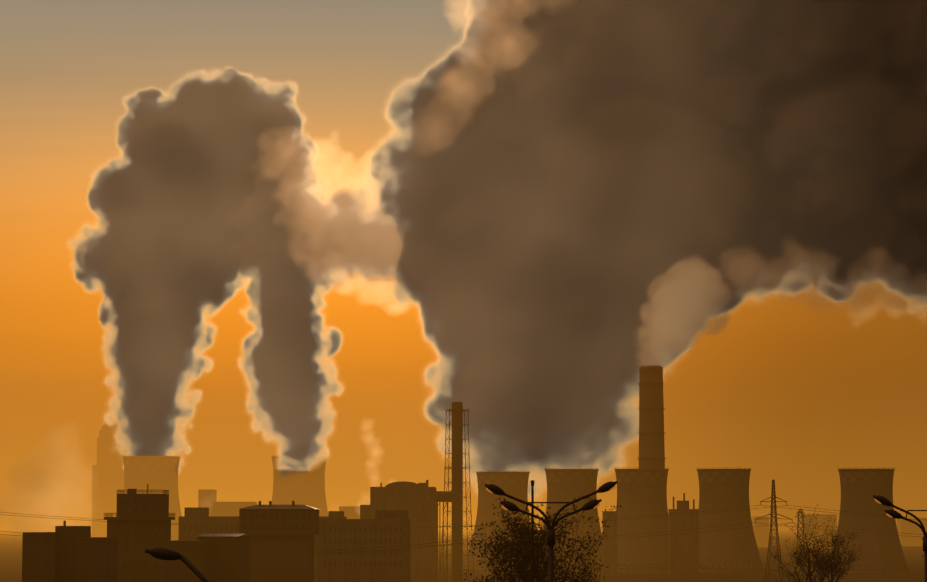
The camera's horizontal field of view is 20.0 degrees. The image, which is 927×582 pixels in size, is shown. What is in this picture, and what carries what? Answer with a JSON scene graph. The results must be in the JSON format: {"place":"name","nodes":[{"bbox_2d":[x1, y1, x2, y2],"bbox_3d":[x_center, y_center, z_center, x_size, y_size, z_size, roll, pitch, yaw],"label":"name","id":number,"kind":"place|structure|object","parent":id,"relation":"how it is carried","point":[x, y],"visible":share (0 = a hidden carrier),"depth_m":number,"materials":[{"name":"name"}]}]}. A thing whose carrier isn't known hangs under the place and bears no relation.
{"place":"outdoors","nodes":[
{"label":"outdoors","id":0,"kind":"place"},
{"bbox_2d":[0,531,924,581],"bbox_3d":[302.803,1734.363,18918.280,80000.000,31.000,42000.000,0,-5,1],"label":"ground","id":1,"kind":"structure","parent":0,"point":[10,558],"depth_m":2458.98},
{"bbox_2d":[22,521,117,581],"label":"building block","id":2,"kind":"structure","parent":1,"relation":"on","point":[64,553],"depth_m":618.64,"materials":[{"name":"concrete"}]},
{"bbox_2d":[91,422,128,536],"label":"high-rise building","id":3,"kind":"structure","parent":1,"relation":"on","point":[108,480],"depth_m":6499.78,"materials":[{"name":"concrete"}]},
{"bbox_2d":[104,484,174,581],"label":"building","id":4,"kind":"structure","parent":1,"relation":"on","point":[140,522],"depth_m":798.31,"materials":[{"name":"concrete"}]},
{"bbox_2d":[113,499,157,581],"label":"windows","id":5,"kind":"structure","parent":4,"relation":"attached to","point":[135,535],"depth_m":798.18,"materials":[{"name":"brown glass"}]},
{"bbox_2d":[122,455,181,539],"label":"cooling tower","id":6,"kind":"structure","parent":1,"relation":"on","point":[153,473],"depth_m":3568.14,"materials":[{"name":"concrete"}]},
{"bbox_2d":[145,548,208,581],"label":"street lamp","id":7,"kind":"object","parent":1,"relation":"on","point":[163,553],"visible":1,"depth_m":59.73,"materials":[{"name":"metal"}]},
{"bbox_2d":[164,536,250,581],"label":"building sheds","id":8,"kind":"object","parent":1,"relation":"on","point":[218,558],"visible":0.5,"depth_m":781.74,"materials":[{"name":"concrete"}]},
{"bbox_2d":[199,534,249,535],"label":"shed roof","id":9,"kind":"structure","parent":8,"relation":"attached to","point":[224,535],"depth_m":796.89,"materials":[{"name":"metal"}]},
{"bbox_2d":[178,507,346,581],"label":"long hall","id":10,"kind":"structure","parent":1,"relation":"on","point":[196,516],"depth_m":1396.84,"materials":[{"name":"concrete"}]},
{"bbox_2d":[184,525,315,543],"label":"windows","id":11,"kind":"structure","parent":10,"relation":"attached to","point":[205,528],"depth_m":1396.52,"materials":[{"name":"brown glass"}]},
{"bbox_2d":[239,509,318,581],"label":"building block","id":12,"kind":"structure","parent":1,"relation":"on","point":[280,555],"depth_m":947.73,"materials":[{"name":"concrete"}]},
{"bbox_2d":[243,514,310,529],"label":"windows","id":13,"kind":"structure","parent":12,"relation":"attached to","point":[276,517],"depth_m":947.48,"materials":[{"name":"black glass"}]},
{"bbox_2d":[240,501,316,508],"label":"roof","id":14,"kind":"structure","parent":12,"relation":"attached to","point":[271,506],"depth_m":954.10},
{"bbox_2d":[271,455,327,515],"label":"cooling tower","id":15,"kind":"structure","parent":1,"relation":"on","point":[307,488],"depth_m":3624.90,"materials":[{"name":"concrete"}]},
{"bbox_2d":[318,505,410,581],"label":"building block","id":16,"kind":"structure","parent":1,"relation":"on","point":[362,573],"depth_m":1145.40,"materials":[{"name":"concrete"}]},
{"bbox_2d":[324,513,402,566],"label":"windows","id":17,"kind":"structure","parent":16,"relation":"attached to","point":[395,542],"depth_m":1145.43,"materials":[{"name":"brown glass"}]},
{"bbox_2d":[360,480,437,581],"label":"boiler house","id":18,"kind":"structure","parent":1,"relation":"on","point":[418,502],"depth_m":1774.70,"materials":[{"name":"brown concrete"}]},
{"bbox_2d":[436,490,455,581],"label":"flue duct","id":19,"kind":"object","parent":1,"relation":"on","point":[443,496],"visible":0.6,"depth_m":1877.43,"materials":[{"name":"metal"}]},
{"bbox_2d":[440,402,474,581],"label":"lattice chimney tower","id":20,"kind":"structure","parent":1,"relation":"on","point":[457,484],"depth_m":1891.90,"materials":[{"name":"metal"}]},
{"bbox_2d":[463,470,534,568],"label":"cooling tower","id":21,"kind":"structure","parent":1,"relation":"on","point":[514,483],"depth_m":2619.38,"materials":[{"name":"concrete"}]},
{"bbox_2d":[464,503,581,581],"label":"tree","id":22,"kind":"object","parent":1,"relation":"on","point":[520,569],"visible":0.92,"depth_m":139.49,"materials":[{"name":"brown plant"}]},
{"bbox_2d":[531,480,533,581],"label":"thin pole","id":23,"kind":"object","parent":1,"relation":"on","point":[532,533],"visible":1,"depth_m":119.42,"materials":[{"name":"metal"}]},
{"bbox_2d":[468,495,620,581],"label":"tree","id":24,"kind":"object","parent":1,"relation":"on","point":[563,531],"visible":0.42,"depth_m":150.03,"materials":[{"name":"brown plant"}]},
{"bbox_2d":[491,509,608,581],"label":"tree","id":25,"kind":"object","parent":1,"relation":"on","point":[583,576],"visible":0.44,"depth_m":165.05,"materials":[{"name":"black plant"}]},
{"bbox_2d":[484,481,617,581],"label":"street lamp","id":26,"kind":"object","parent":1,"relation":"on","point":[511,506],"visible":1,"depth_m":87.61,"materials":[{"name":"metal"}]},
{"bbox_2d":[198,489,926,548],"bbox_3d":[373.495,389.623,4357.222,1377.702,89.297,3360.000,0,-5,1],"label":"building blocks","id":27,"kind":"structure","parent":1,"relation":"on","point":[761,531],"depth_m":5169.00,"materials":[{"name":"concrete"}]},
{"bbox_2d":[529,468,602,570],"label":"cooling tower","id":28,"kind":"structure","parent":1,"relation":"on","point":[566,485],"depth_m":2508.69,"materials":[{"name":"concrete"}]},
{"bbox_2d":[600,467,668,571],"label":"cooling tower","id":29,"kind":"structure","parent":1,"relation":"on","point":[642,493],"depth_m":2466.78,"materials":[{"name":"concrete"}]},
{"bbox_2d":[602,493,698,574],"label":"plant annex","id":30,"kind":"object","parent":1,"relation":"on","point":[683,554],"visible":0.98,"depth_m":2287.33,"materials":[{"name":"brown concrete"}]},
{"bbox_2d":[637,365,665,568],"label":"tall chimney","id":31,"kind":"object","parent":1,"relation":"on","point":[651,433],"visible":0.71,"depth_m":2626.55,"materials":[{"name":"concrete"}]},
{"bbox_2d":[697,467,767,571],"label":"cooling tower","id":32,"kind":"structure","parent":1,"relation":"on","point":[723,490],"depth_m":2436.05,"materials":[{"name":"concrete"}]},
{"bbox_2d":[755,480,792,581],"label":"pylon","id":33,"kind":"object","parent":1,"relation":"on","point":[773,493],"visible":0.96,"depth_m":1690.43,"materials":[{"name":"metal"}]},
{"bbox_2d":[0,505,922,553],"bbox_3d":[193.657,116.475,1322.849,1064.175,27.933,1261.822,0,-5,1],"label":"power lines","id":34,"kind":"object","parent":33,"relation":"attached to","point":[564,521],"visible":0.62,"depth_m":1651.77,"materials":[{"name":"metal"}]},
{"bbox_2d":[795,510,805,555],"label":"pylon","id":35,"kind":"object","parent":1,"relation":"on","point":[802,521],"visible":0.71,"depth_m":3875.34,"materials":[{"name":"metal"}]},
{"bbox_2d":[771,505,836,581],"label":"tree","id":36,"kind":"object","parent":1,"relation":"on","point":[809,558],"visible":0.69,"depth_m":327.98,"materials":[{"name":"brown plant"}]},
{"bbox_2d":[786,526,864,581],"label":"tree","id":37,"kind":"object","parent":1,"relation":"on","point":[830,564],"visible":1,"depth_m":299.19,"materials":[{"name":"brown plant"}]},
{"bbox_2d":[824,467,912,572],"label":"cooling tower","id":38,"kind":"structure","parent":1,"relation":"on","point":[860,488],"depth_m":2403.65,"materials":[{"name":"concrete"}]},
{"bbox_2d":[873,495,926,581],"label":"street lamp","id":39,"kind":"object","parent":1,"relation":"on","point":[879,499],"visible":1,"depth_m":99.32,"materials":[{"name":"metal"}]},
{"bbox_2d":[0,0,926,541],"label":"sky","id":40,"kind":"structure","parent":0,"point":[235,235],"materials":[{"name":"orange"}]}
]}

